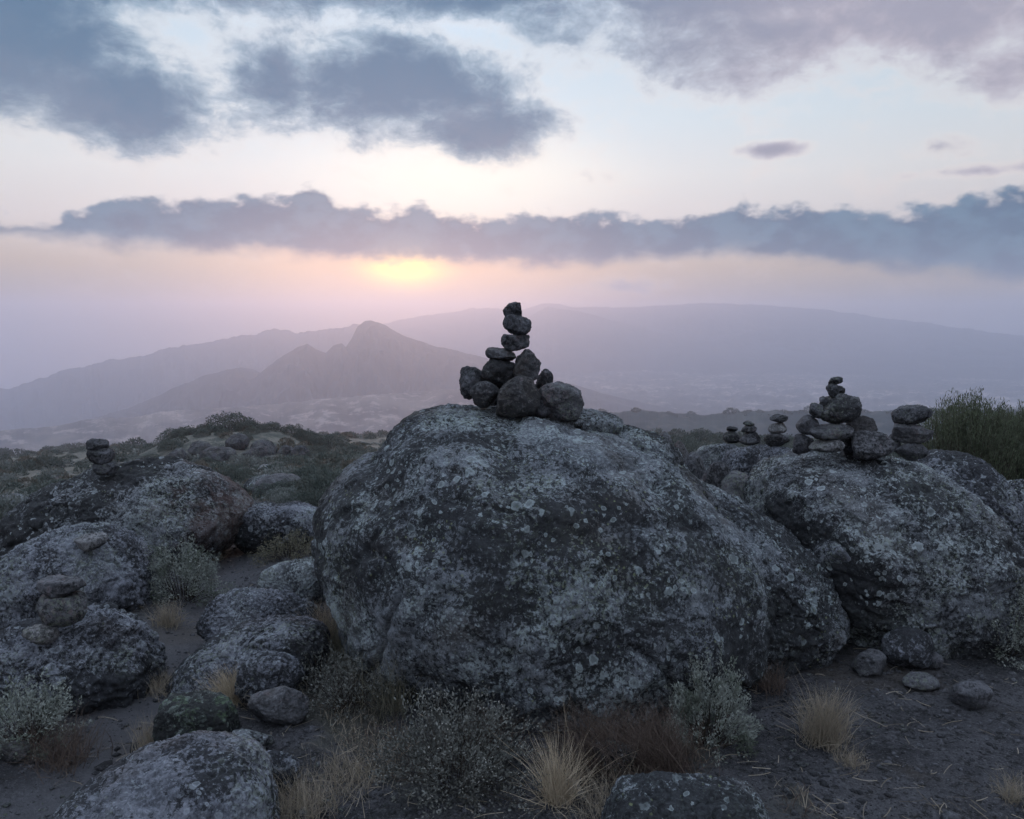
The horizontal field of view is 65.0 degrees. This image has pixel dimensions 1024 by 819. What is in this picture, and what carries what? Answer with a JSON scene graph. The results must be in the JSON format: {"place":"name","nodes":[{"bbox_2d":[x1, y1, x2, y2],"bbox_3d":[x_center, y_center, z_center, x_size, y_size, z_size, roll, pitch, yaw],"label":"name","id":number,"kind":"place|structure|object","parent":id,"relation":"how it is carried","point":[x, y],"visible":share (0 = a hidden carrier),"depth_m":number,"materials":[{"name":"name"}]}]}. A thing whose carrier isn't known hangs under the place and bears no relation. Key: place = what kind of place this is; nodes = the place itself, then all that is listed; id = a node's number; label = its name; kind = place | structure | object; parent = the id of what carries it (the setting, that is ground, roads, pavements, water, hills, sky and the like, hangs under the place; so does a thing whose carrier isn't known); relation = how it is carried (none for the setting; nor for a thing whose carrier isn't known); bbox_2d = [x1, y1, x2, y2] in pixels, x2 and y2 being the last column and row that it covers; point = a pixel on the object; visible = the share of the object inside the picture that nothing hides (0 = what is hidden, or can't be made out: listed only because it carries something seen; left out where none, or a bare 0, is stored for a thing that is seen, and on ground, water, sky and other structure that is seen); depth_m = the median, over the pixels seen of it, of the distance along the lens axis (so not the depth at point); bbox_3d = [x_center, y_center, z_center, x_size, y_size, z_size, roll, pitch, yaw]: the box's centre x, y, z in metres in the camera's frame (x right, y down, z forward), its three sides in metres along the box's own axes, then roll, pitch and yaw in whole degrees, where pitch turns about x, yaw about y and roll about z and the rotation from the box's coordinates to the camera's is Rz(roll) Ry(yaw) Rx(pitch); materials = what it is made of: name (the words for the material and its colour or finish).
{"place":"outdoors","nodes":[
{"label":"outdoors","id":0,"kind":"place"},
{"bbox_2d":[93,367,259,418],"bbox_3d":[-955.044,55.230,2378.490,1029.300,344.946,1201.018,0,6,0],"label":"ridge","id":1,"kind":"structure","parent":0,"point":[220,389],"depth_m":2351.51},
{"bbox_2d":[0,324,359,430],"bbox_3d":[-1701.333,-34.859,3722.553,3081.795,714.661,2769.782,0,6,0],"label":"back ridge","id":2,"kind":"structure","parent":0,"point":[70,395],"depth_m":3745.94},
{"bbox_2d":[234,343,347,406],"bbox_3d":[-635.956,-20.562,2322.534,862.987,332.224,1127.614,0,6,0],"label":"pointed hill","id":3,"kind":"structure","parent":0,"point":[306,372],"depth_m":2267.50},
{"bbox_2d":[0,389,589,453],"bbox_3d":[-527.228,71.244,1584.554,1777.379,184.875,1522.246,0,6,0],"label":"spur","id":4,"kind":"structure","parent":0,"point":[373,413],"depth_m":1637.81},
{"bbox_2d":[329,320,677,412],"bbox_3d":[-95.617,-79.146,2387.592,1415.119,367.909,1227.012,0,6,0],"label":"flat topped peak","id":5,"kind":"structure","parent":0,"point":[382,359],"depth_m":2351.24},
{"bbox_2d":[0,370,1023,818],"bbox_3d":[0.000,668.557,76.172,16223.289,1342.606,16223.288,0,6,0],"label":"ground","id":6,"kind":"structure","parent":0,"point":[698,394],"depth_m":3.17,"materials":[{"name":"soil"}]},
{"bbox_2d":[0,489,28,514],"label":"heath shrub","id":7,"kind":"object","parent":6,"relation":"on","point":[5,501],"visible":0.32,"depth_m":7.15,"materials":[{"name":"grey plant"}]},
{"bbox_2d":[0,741,30,762],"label":"rock","id":8,"kind":"object","parent":6,"relation":"on","point":[7,748],"visible":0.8,"depth_m":2.94,"materials":[{"name":"stone"}]},
{"bbox_2d":[0,667,93,761],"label":"edge shrub","id":9,"kind":"object","parent":6,"relation":"on","point":[40,712],"visible":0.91,"depth_m":3.06,"materials":[{"name":"plant"}]},
{"bbox_2d":[1,696,119,793],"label":"grass tuft","id":10,"kind":"object","parent":6,"relation":"on","point":[56,752],"visible":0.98,"depth_m":2.98,"materials":[{"name":"plant"}]},
{"bbox_2d":[0,521,159,627],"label":"boulder","id":11,"kind":"object","parent":6,"relation":"on","point":[114,569],"visible":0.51,"depth_m":4.32,"materials":[{"name":"stone"}]},
{"bbox_2d":[74,532,107,550],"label":"cairn stone","id":12,"kind":"object","parent":11,"relation":"on","point":[89,541],"visible":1,"depth_m":4.24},
{"bbox_2d":[0,602,167,717],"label":"boulder","id":13,"kind":"object","parent":6,"relation":"on","point":[107,655],"visible":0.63,"depth_m":3.40,"materials":[{"name":"stone"}]},
{"bbox_2d":[21,624,59,644],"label":"cairn stone","id":14,"kind":"object","parent":13,"relation":"on","point":[41,634],"visible":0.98,"depth_m":3.31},
{"bbox_2d":[36,590,87,626],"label":"cairn stone","id":15,"kind":"object","parent":13,"relation":"on","point":[70,609],"visible":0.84,"depth_m":3.33,"materials":[{"name":"stone"}]},
{"bbox_2d":[36,574,85,598],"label":"cairn stone","id":16,"kind":"object","parent":15,"relation":"on","point":[55,586],"visible":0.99,"depth_m":3.33,"materials":[{"name":"stone"}]},
{"bbox_2d":[0,456,253,569],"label":"boulder","id":17,"kind":"object","parent":6,"relation":"on","point":[207,507],"visible":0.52,"depth_m":5.20,"materials":[{"name":"stone"}]},
{"bbox_2d":[92,460,119,475],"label":"cairn stone","id":18,"kind":"object","parent":17,"relation":"on","point":[110,467],"visible":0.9,"depth_m":5.21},
{"bbox_2d":[86,448,115,464],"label":"cairn stone","id":19,"kind":"object","parent":18,"relation":"on","point":[101,456],"visible":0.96,"depth_m":5.20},
{"bbox_2d":[120,710,156,755],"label":"grass tuft","id":20,"kind":"object","parent":6,"relation":"on","point":[143,742],"visible":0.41,"depth_m":3.07,"materials":[{"name":"plant"}]},
{"bbox_2d":[138,664,174,701],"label":"grass tuft","id":21,"kind":"object","parent":6,"relation":"on","point":[155,687],"visible":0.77,"depth_m":3.58,"materials":[{"name":"plant"}]},
{"bbox_2d":[51,730,279,818],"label":"boulder","id":22,"kind":"object","parent":6,"relation":"on","point":[201,774],"visible":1,"depth_m":2.38,"materials":[{"name":"stone"}]},
{"bbox_2d":[139,597,194,630],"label":"grass tuft","id":23,"kind":"object","parent":6,"relation":"on","point":[166,620],"visible":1,"depth_m":4.29,"materials":[{"name":"plant"}]},
{"bbox_2d":[142,518,234,606],"bbox_3d":[-1.945,0.880,4.712,0.620,0.529,0.544,0,6,0],"label":"cushion shrub","id":24,"kind":"object","parent":6,"relation":"on","point":[190,570],"visible":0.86,"depth_m":4.66,"materials":[{"name":"plant"}]},
{"bbox_2d":[152,690,240,741],"bbox_3d":[-1.203,1.207,3.083,0.313,0.220,0.213,0,6,0],"label":"rock","id":25,"kind":"object","parent":6,"relation":"on","point":[187,712],"visible":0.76,"depth_m":3.00,"materials":[{"name":"stone"}]},
{"bbox_2d":[199,446,236,461],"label":"crag","id":26,"kind":"structure","parent":6,"relation":"on","point":[219,454],"depth_m":61.08,"materials":[{"name":"stone"}]},
{"bbox_2d":[190,659,247,710],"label":"grass tuft","id":27,"kind":"object","parent":6,"relation":"on","point":[229,690],"visible":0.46,"depth_m":3.38,"materials":[{"name":"plant"}]},
{"bbox_2d":[201,411,254,432],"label":"heath bush","id":28,"kind":"object","parent":6,"relation":"on","point":[233,417],"visible":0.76,"depth_m":73.14,"materials":[{"name":"green plant"}]},
{"bbox_2d":[208,462,252,483],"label":"heath shrub","id":29,"kind":"object","parent":6,"relation":"on","point":[235,475],"visible":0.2,"depth_m":21.20,"materials":[{"name":"green plant"}]},
{"bbox_2d":[225,433,249,449],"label":"crag","id":30,"kind":"structure","parent":6,"relation":"on","point":[238,441],"depth_m":66.19,"materials":[{"name":"stone"}]},
{"bbox_2d":[163,615,330,696],"bbox_3d":[-1.223,1.187,3.703,0.775,0.472,0.499,0,6,0],"label":"rock","id":31,"kind":"object","parent":6,"relation":"on","point":[239,644],"visible":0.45,"depth_m":3.56,"materials":[{"name":"stone"}]},
{"bbox_2d":[232,729,273,749],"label":"rock","id":32,"kind":"object","parent":6,"relation":"on","point":[266,741],"visible":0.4,"depth_m":2.96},
{"bbox_2d":[195,586,327,640],"bbox_3d":[-1.266,1.115,4.094,0.667,0.405,0.324,0,6,0],"label":"rock","id":33,"kind":"object","parent":6,"relation":"on","point":[226,612],"visible":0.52,"depth_m":4.03,"materials":[{"name":"stone"}]},
{"bbox_2d":[234,650,304,704],"bbox_3d":[-1.018,1.141,3.411,0.284,0.233,0.222,0,6,0],"label":"rock","id":34,"kind":"object","parent":6,"relation":"on","point":[258,671],"visible":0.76,"depth_m":3.33,"materials":[{"name":"stone"}]},
{"bbox_2d":[233,501,317,553],"bbox_3d":[-1.674,0.847,5.723,0.695,0.369,0.472,0,6,0],"label":"boulder","id":35,"kind":"object","parent":6,"relation":"on","point":[262,520],"visible":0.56,"depth_m":5.54,"materials":[{"name":"stone"}]},
{"bbox_2d":[252,473,301,495],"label":"moor rock","id":36,"kind":"object","parent":6,"relation":"on","point":[271,479],"visible":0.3,"depth_m":8.63,"materials":[{"name":"stone"}]},
{"bbox_2d":[248,685,309,724],"bbox_3d":[-0.931,1.181,3.207,0.243,0.164,0.143,0,6,0],"label":"rock","id":37,"kind":"object","parent":6,"relation":"on","point":[282,705],"visible":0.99,"depth_m":3.16,"materials":[{"name":"stone"}]},
{"bbox_2d":[247,527,312,564],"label":"ledge shrub","id":38,"kind":"object","parent":6,"relation":"on","point":[292,554],"visible":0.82,"depth_m":5.38,"materials":[{"name":"green plant"}]},
{"bbox_2d":[267,750,301,793],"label":"rock","id":39,"kind":"object","parent":6,"relation":"on","point":[288,763],"visible":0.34,"depth_m":2.75,"materials":[{"name":"stone"}]},
{"bbox_2d":[257,556,324,603],"bbox_3d":[-1.236,0.990,4.597,0.410,0.290,0.281,0,6,0],"label":"rock","id":40,"kind":"object","parent":6,"relation":"on","point":[297,577],"visible":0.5,"depth_m":4.48,"materials":[{"name":"stone"}]},
{"bbox_2d":[267,759,364,818],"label":"grass tuft","id":41,"kind":"object","parent":6,"relation":"on","point":[300,804],"visible":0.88,"depth_m":2.63,"materials":[{"name":"plant"}]},
{"bbox_2d":[293,467,343,504],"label":"heath shrub","id":42,"kind":"object","parent":6,"relation":"on","point":[318,478],"visible":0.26,"depth_m":7.63,"materials":[{"name":"green plant"}]},
{"bbox_2d":[295,639,357,699],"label":"dry shrub","id":43,"kind":"object","parent":6,"relation":"on","point":[329,660],"visible":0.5,"depth_m":3.50,"materials":[{"name":"green plant"}]},
{"bbox_2d":[313,434,346,451],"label":"heath bush","id":44,"kind":"object","parent":6,"relation":"on","point":[340,442],"visible":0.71,"depth_m":73.41,"materials":[{"name":"green plant"}]},
{"bbox_2d":[321,607,352,669],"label":"grass tuft","id":45,"kind":"object","parent":6,"relation":"on","point":[338,645],"visible":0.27,"depth_m":3.73,"materials":[{"name":"beige plant"}]},
{"bbox_2d":[274,719,411,817],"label":"grass tuft","id":46,"kind":"object","parent":6,"relation":"on","point":[360,764],"visible":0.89,"depth_m":2.79,"materials":[{"name":"plant"}]},
{"bbox_2d":[302,650,397,728],"bbox_3d":[-0.667,1.113,3.292,0.437,0.285,0.412,0,6,0],"label":"dry shrub","id":47,"kind":"object","parent":6,"relation":"on","point":[348,682],"visible":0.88,"depth_m":3.27,"materials":[{"name":"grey plant"}]},
{"bbox_2d":[344,625,429,725],"bbox_3d":[-0.479,1.025,3.219,0.466,0.440,0.422,4,8,32],"label":"grass tuft","id":48,"kind":"object","parent":6,"relation":"on","point":[398,702],"visible":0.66,"depth_m":3.22,"materials":[{"name":"plant"}]},
{"bbox_2d":[0,425,816,486],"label":"brown heath","id":49,"kind":"object","parent":6,"relation":"on","point":[286,442],"visible":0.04,"depth_m":68.04,"materials":[{"name":"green plant"}]},
{"bbox_2d":[357,675,543,818],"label":"bud shrub","id":50,"kind":"object","parent":6,"relation":"on","point":[482,730],"visible":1,"depth_m":2.76,"materials":[{"name":"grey plant"}]},
{"bbox_2d":[0,423,903,519],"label":"heath","id":51,"kind":"object","parent":6,"relation":"on","point":[126,446],"depth_m":68.33,"materials":[{"name":"plant"}]},
{"bbox_2d":[0,431,903,456],"bbox_3d":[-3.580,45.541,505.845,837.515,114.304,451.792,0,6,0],"label":"moor edge scrub","id":52,"kind":"object","parent":6,"relation":"on","point":[5,450],"visible":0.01,"depth_m":299.17,"materials":[{"name":"green plant"}]},
{"bbox_2d":[132,491,824,818],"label":"dry turf","id":53,"kind":"structure","parent":6,"relation":"on","point":[354,729],"depth_m":3.10,"materials":[{"name":"plant"}]},
{"bbox_2d":[453,701,539,759],"bbox_3d":[-0.075,1.178,3.043,0.395,0.199,0.429,0,6,0],"label":"grass tuft","id":54,"kind":"object","parent":6,"relation":"on","point":[496,728],"visible":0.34,"depth_m":3.03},
{"bbox_2d":[0,544,1023,818],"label":"straw litter","id":55,"kind":"object","parent":6,"relation":"on","point":[698,772],"visible":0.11,"depth_m":2.88,"materials":[{"name":"plant"}]},
{"bbox_2d":[493,700,640,818],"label":"grass tuft","id":56,"kind":"object","parent":6,"relation":"on","point":[550,794],"visible":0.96,"depth_m":2.66,"materials":[{"name":"plant"}]},
{"bbox_2d":[311,403,849,734],"bbox_3d":[0.341,0.840,4.081,2.640,1.729,2.190,0,6,0],"label":"great boulder","id":57,"kind":"object","parent":6,"relation":"on","point":[524,562],"visible":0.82,"depth_m":3.22,"materials":[{"name":"stone"}]},
{"bbox_2d":[459,366,482,399],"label":"cairn stone","id":58,"kind":"object","parent":57,"relation":"on","point":[470,378],"visible":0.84,"depth_m":3.92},
{"bbox_2d":[469,381,498,407],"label":"cairn stone","id":59,"kind":"object","parent":57,"relation":"on","point":[483,394],"visible":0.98,"depth_m":3.82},
{"bbox_2d":[490,385,501,405],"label":"cairn stone","id":60,"kind":"object","parent":57,"relation":"on","point":[494,403],"visible":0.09,"depth_m":4.03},
{"bbox_2d":[481,358,514,385],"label":"cairn stone","id":61,"kind":"object","parent":60,"relation":"on","point":[494,371],"visible":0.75,"depth_m":3.90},
{"bbox_2d":[485,347,516,360],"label":"cairn stone","id":62,"kind":"object","parent":61,"relation":"on","point":[498,353],"visible":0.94,"depth_m":3.89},
{"bbox_2d":[501,334,529,351],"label":"cairn stone","id":63,"kind":"object","parent":62,"relation":"on","point":[511,342],"visible":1,"depth_m":3.89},
{"bbox_2d":[503,314,531,334],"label":"cairn stone","id":64,"kind":"object","parent":63,"relation":"on","point":[516,324],"visible":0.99,"depth_m":3.86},
{"bbox_2d":[496,375,541,417],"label":"cairn stone","id":65,"kind":"object","parent":57,"relation":"on","point":[519,396],"visible":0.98,"depth_m":3.74,"materials":[{"name":"stone"}]},
{"bbox_2d":[513,349,540,379],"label":"cairn stone","id":66,"kind":"object","parent":65,"relation":"on","point":[527,363],"visible":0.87,"depth_m":3.90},
{"bbox_2d":[538,381,583,421],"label":"cairn stone","id":67,"kind":"object","parent":57,"relation":"on","point":[563,401],"visible":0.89,"depth_m":3.83,"materials":[{"name":"stone"}]},
{"bbox_2d":[813,539,850,566],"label":"rock","id":68,"kind":"object","parent":57,"relation":"on","point":[827,552],"visible":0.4,"depth_m":3.86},
{"bbox_2d":[523,741,657,818],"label":"grass tuft","id":69,"kind":"object","parent":6,"relation":"on","point":[590,801],"visible":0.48,"depth_m":2.64,"materials":[{"name":"plant"}]},
{"bbox_2d":[528,688,672,804],"bbox_3d":[0.303,1.160,2.846,0.533,0.320,0.567,-2,7,-15],"label":"grass tuft","id":70,"kind":"object","parent":6,"relation":"on","point":[599,735],"visible":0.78,"depth_m":2.83,"materials":[{"name":"plant"}]},
{"bbox_2d":[560,678,742,784],"bbox_3d":[0.472,1.173,2.828,0.614,0.304,0.638,-6,9,-40],"label":"grass tuft","id":71,"kind":"object","parent":6,"relation":"on","point":[671,755],"visible":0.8,"depth_m":2.82,"materials":[{"name":"plant"}]},
{"bbox_2d":[600,771,770,818],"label":"boulder","id":72,"kind":"object","parent":6,"relation":"on","point":[660,795],"visible":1,"depth_m":2.36,"materials":[{"name":"stone"}]},
{"bbox_2d":[685,452,705,479],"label":"rock","id":73,"kind":"object","parent":6,"relation":"on","point":[695,464],"visible":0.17,"depth_m":5.33,"materials":[{"name":"stone"}]},
{"bbox_2d":[661,641,763,766],"bbox_3d":[0.740,1.082,3.024,0.410,0.404,0.366,0,6,0],"label":"silver shrub","id":74,"kind":"object","parent":6,"relation":"on","point":[696,708],"visible":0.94,"depth_m":3.00,"materials":[{"name":"green plant"}]},
{"bbox_2d":[701,462,729,488],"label":"rock","id":75,"kind":"object","parent":6,"relation":"on","point":[715,473],"visible":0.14,"depth_m":4.76,"materials":[{"name":"stone"}]},
{"bbox_2d":[696,443,738,469],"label":"boulder","id":76,"kind":"object","parent":6,"relation":"on","point":[710,454],"visible":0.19,"depth_m":7.54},
{"bbox_2d":[721,444,768,475],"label":"boulder","id":77,"kind":"object","parent":6,"relation":"on","point":[743,459],"visible":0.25,"depth_m":7.13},
{"bbox_2d":[751,659,797,701],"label":"grass tuft","id":78,"kind":"object","parent":6,"relation":"on","point":[767,684],"visible":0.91,"depth_m":3.46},
{"bbox_2d":[758,446,790,461],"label":"boulder","id":79,"kind":"object","parent":6,"relation":"on","point":[768,452],"visible":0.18,"depth_m":6.65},
{"bbox_2d":[777,669,873,754],"bbox_3d":[1.169,1.129,2.999,0.380,0.313,0.427,4,8,31],"label":"grass tuft","id":80,"kind":"object","parent":6,"relation":"on","point":[826,730],"visible":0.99,"depth_m":3.01,"materials":[{"name":"plant"}]},
{"bbox_2d":[830,737,879,772],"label":"grass tuft","id":81,"kind":"object","parent":6,"relation":"on","point":[845,760],"visible":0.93,"depth_m":2.89,"materials":[{"name":"plant"}]},
{"bbox_2d":[851,648,886,676],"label":"rock","id":82,"kind":"object","parent":6,"relation":"on","point":[868,662],"visible":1,"depth_m":3.60,"materials":[{"name":"stone"}]},
{"bbox_2d":[743,448,1023,659],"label":"boulder","id":83,"kind":"object","parent":6,"relation":"on","point":[930,551],"visible":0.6,"depth_m":3.83,"materials":[{"name":"stone"}]},
{"bbox_2d":[721,470,748,500],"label":"rock","id":84,"kind":"object","parent":83,"relation":"on","point":[732,482],"visible":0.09,"depth_m":4.70,"materials":[{"name":"stone"}]},
{"bbox_2d":[792,434,813,454],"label":"cairn stone","id":85,"kind":"object","parent":83,"relation":"on","point":[801,443],"visible":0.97,"depth_m":4.26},
{"bbox_2d":[796,414,819,434],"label":"cairn stone","id":86,"kind":"object","parent":85,"relation":"on","point":[805,423],"visible":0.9,"depth_m":4.24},
{"bbox_2d":[808,439,844,452],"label":"cairn stone","id":87,"kind":"object","parent":83,"relation":"on","point":[826,445],"visible":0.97,"depth_m":4.17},
{"bbox_2d":[809,423,853,439],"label":"cairn stone","id":88,"kind":"object","parent":87,"relation":"on","point":[831,431],"visible":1,"depth_m":4.19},
{"bbox_2d":[821,393,861,423],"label":"cairn stone","id":89,"kind":"object","parent":88,"relation":"on","point":[839,408],"visible":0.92,"depth_m":4.19,"materials":[{"name":"stone"}]},
{"bbox_2d":[850,430,894,459],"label":"cairn stone","id":90,"kind":"object","parent":83,"relation":"on","point":[868,445],"visible":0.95,"depth_m":4.20,"materials":[{"name":"stone"}]},
{"bbox_2d":[845,415,877,431],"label":"cairn stone","id":91,"kind":"object","parent":90,"relation":"on","point":[862,422],"visible":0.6,"depth_m":4.27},
{"bbox_2d":[893,443,927,460],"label":"cairn stone","id":92,"kind":"object","parent":83,"relation":"on","point":[911,451],"visible":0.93,"depth_m":4.50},
{"bbox_2d":[890,423,933,443],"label":"cairn stone","id":93,"kind":"object","parent":92,"relation":"on","point":[911,433],"visible":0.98,"depth_m":4.48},
{"bbox_2d":[891,404,932,424],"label":"cairn stone","id":94,"kind":"object","parent":93,"relation":"on","point":[910,414],"visible":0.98,"depth_m":4.49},
{"bbox_2d":[881,627,933,669],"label":"rock","id":95,"kind":"object","parent":6,"relation":"on","point":[909,647],"visible":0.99,"depth_m":3.65,"materials":[{"name":"stone"}]},
{"bbox_2d":[901,671,939,690],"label":"rock","id":96,"kind":"object","parent":6,"relation":"on","point":[921,681],"visible":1,"depth_m":3.48,"materials":[{"name":"stone"}]},
{"bbox_2d":[905,449,1023,545],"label":"boulder","id":97,"kind":"object","parent":6,"relation":"on","point":[987,484],"visible":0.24,"depth_m":4.71,"materials":[{"name":"stone"}]},
{"bbox_2d":[919,385,1023,480],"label":"heath bush","id":98,"kind":"object","parent":6,"relation":"on","point":[954,432],"visible":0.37,"depth_m":6.18,"materials":[{"name":"green plant"}]},
{"bbox_2d":[949,680,993,709],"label":"rock","id":99,"kind":"object","parent":6,"relation":"on","point":[973,694],"visible":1,"depth_m":3.30,"materials":[{"name":"stone"}]},
{"bbox_2d":[981,561,1023,669],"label":"shrub","id":100,"kind":"object","parent":6,"relation":"on","point":[1015,637],"visible":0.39,"depth_m":3.74,"materials":[{"name":"green plant"}]},
{"bbox_2d":[984,763,1023,810],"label":"grass tuft","id":101,"kind":"object","parent":6,"relation":"on","point":[1012,793],"visible":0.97,"depth_m":2.69,"materials":[{"name":"plant"}]},
{"bbox_2d":[987,399,1023,479],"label":"heath bush","id":102,"kind":"object","parent":6,"relation":"on","point":[1021,408],"visible":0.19,"depth_m":6.62,"materials":[{"name":"green plant"}]},
{"bbox_2d":[0,0,1023,388],"label":"sky","id":103,"kind":"structure","parent":0,"point":[174,173],"materials":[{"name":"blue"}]},
{"bbox_2d":[384,303,1023,356],"bbox_3d":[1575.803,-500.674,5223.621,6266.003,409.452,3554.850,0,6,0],"label":"plateau","id":104,"kind":"structure","parent":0,"point":[820,331],"depth_m":5289.42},
{"bbox_2d":[470,306,1023,379],"bbox_3d":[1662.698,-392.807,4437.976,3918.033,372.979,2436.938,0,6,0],"label":"slope","id":105,"kind":"structure","parent":0,"point":[564,341],"depth_m":4495.11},
{"bbox_2d":[610,408,1021,444],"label":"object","id":106,"kind":"structure","parent":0,"point":[668,422],"depth_m":765.88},
{"bbox_2d":[598,404,1020,417],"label":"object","id":107,"kind":"object","parent":106,"relation":"on","point":[732,410],"visible":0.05,"depth_m":793.51,"materials":[{"name":"green plant"}]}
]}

